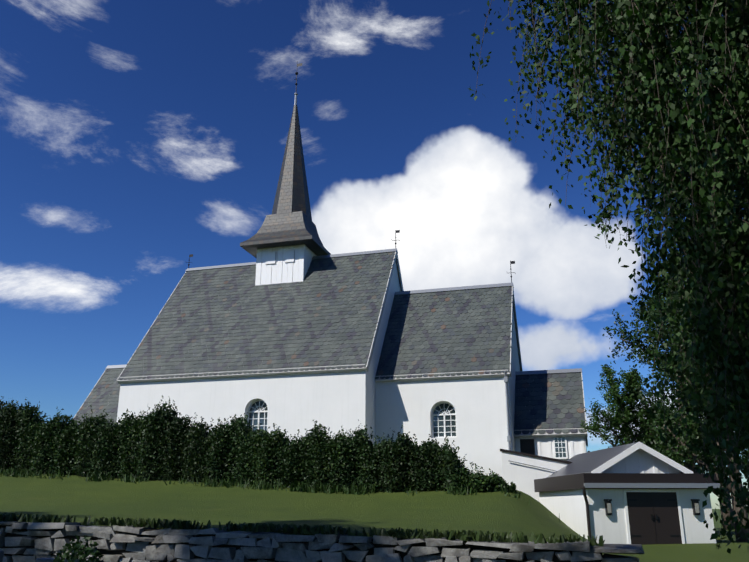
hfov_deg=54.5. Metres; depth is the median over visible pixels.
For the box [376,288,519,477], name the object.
chancel walls
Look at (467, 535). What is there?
grass tufts
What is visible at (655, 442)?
tree leaves
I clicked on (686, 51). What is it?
birch
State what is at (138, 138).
sky
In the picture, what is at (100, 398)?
porch roof slates
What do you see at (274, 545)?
dry stone wall
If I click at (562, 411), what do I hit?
sacristy roof slates
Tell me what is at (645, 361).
tree leaves
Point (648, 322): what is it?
tree leaves
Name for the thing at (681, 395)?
tree leaves
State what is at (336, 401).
nave walls
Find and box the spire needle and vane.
[294,63,301,104]
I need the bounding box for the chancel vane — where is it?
[510,260,515,282]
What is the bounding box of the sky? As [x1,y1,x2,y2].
[0,0,746,508]
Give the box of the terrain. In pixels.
[0,473,748,561]
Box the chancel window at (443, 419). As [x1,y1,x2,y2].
[432,402,456,437]
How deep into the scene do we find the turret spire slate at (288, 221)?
35.59 m
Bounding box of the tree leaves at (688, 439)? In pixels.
[639,288,748,541]
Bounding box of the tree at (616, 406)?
[580,362,686,464]
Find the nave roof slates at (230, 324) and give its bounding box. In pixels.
[118,252,394,379]
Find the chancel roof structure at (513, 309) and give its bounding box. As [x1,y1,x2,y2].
[375,282,522,381]
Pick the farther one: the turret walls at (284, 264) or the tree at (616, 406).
the turret walls at (284, 264)
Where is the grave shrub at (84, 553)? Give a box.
[52,535,103,561]
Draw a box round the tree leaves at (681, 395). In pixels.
[674,243,741,428]
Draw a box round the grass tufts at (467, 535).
[0,513,604,545]
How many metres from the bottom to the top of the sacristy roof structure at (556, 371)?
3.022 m
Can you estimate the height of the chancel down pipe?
4.113 m
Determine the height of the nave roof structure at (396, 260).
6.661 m
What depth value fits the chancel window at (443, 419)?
28.27 m
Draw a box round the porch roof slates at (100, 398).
[70,368,123,424]
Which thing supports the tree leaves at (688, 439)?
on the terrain
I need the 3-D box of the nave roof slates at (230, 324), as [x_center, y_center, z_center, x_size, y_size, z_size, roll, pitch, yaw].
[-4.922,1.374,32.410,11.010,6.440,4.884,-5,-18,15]
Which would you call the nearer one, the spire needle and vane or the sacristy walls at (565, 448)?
the sacristy walls at (565, 448)
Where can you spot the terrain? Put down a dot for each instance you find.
(80, 498)
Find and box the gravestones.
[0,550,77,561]
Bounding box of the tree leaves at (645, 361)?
[588,247,743,529]
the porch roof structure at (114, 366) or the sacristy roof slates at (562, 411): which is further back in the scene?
the porch roof structure at (114, 366)
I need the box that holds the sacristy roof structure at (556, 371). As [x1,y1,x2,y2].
[514,368,587,446]
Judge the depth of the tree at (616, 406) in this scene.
25.68 m
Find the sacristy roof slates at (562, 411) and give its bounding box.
[514,372,585,434]
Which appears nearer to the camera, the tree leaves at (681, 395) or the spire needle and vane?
the tree leaves at (681, 395)
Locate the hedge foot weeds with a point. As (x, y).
(261, 484)
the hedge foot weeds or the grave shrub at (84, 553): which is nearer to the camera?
the grave shrub at (84, 553)
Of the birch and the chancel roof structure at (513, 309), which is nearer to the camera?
the birch
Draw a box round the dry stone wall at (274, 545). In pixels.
[0,521,644,561]
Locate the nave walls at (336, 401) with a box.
[117,262,400,445]
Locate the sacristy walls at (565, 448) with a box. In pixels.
[515,375,586,460]
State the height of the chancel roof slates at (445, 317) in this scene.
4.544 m
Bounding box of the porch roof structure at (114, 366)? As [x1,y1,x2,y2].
[74,364,125,421]
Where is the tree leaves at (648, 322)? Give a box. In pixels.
[589,260,745,473]
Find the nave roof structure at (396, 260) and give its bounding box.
[116,248,403,383]
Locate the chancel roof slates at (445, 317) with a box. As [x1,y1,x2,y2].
[375,286,512,378]
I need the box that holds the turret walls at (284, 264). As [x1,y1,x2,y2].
[255,244,316,285]
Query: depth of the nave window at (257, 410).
28.94 m
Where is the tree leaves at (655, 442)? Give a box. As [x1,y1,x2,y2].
[638,258,745,473]
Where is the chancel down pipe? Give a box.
[504,372,510,449]
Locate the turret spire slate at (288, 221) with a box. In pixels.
[240,105,330,258]
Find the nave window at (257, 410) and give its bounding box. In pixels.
[247,399,267,433]
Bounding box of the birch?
[468,0,748,553]
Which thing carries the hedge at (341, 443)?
on the terrain
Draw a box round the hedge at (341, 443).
[0,395,516,492]
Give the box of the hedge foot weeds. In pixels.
[0,465,559,522]

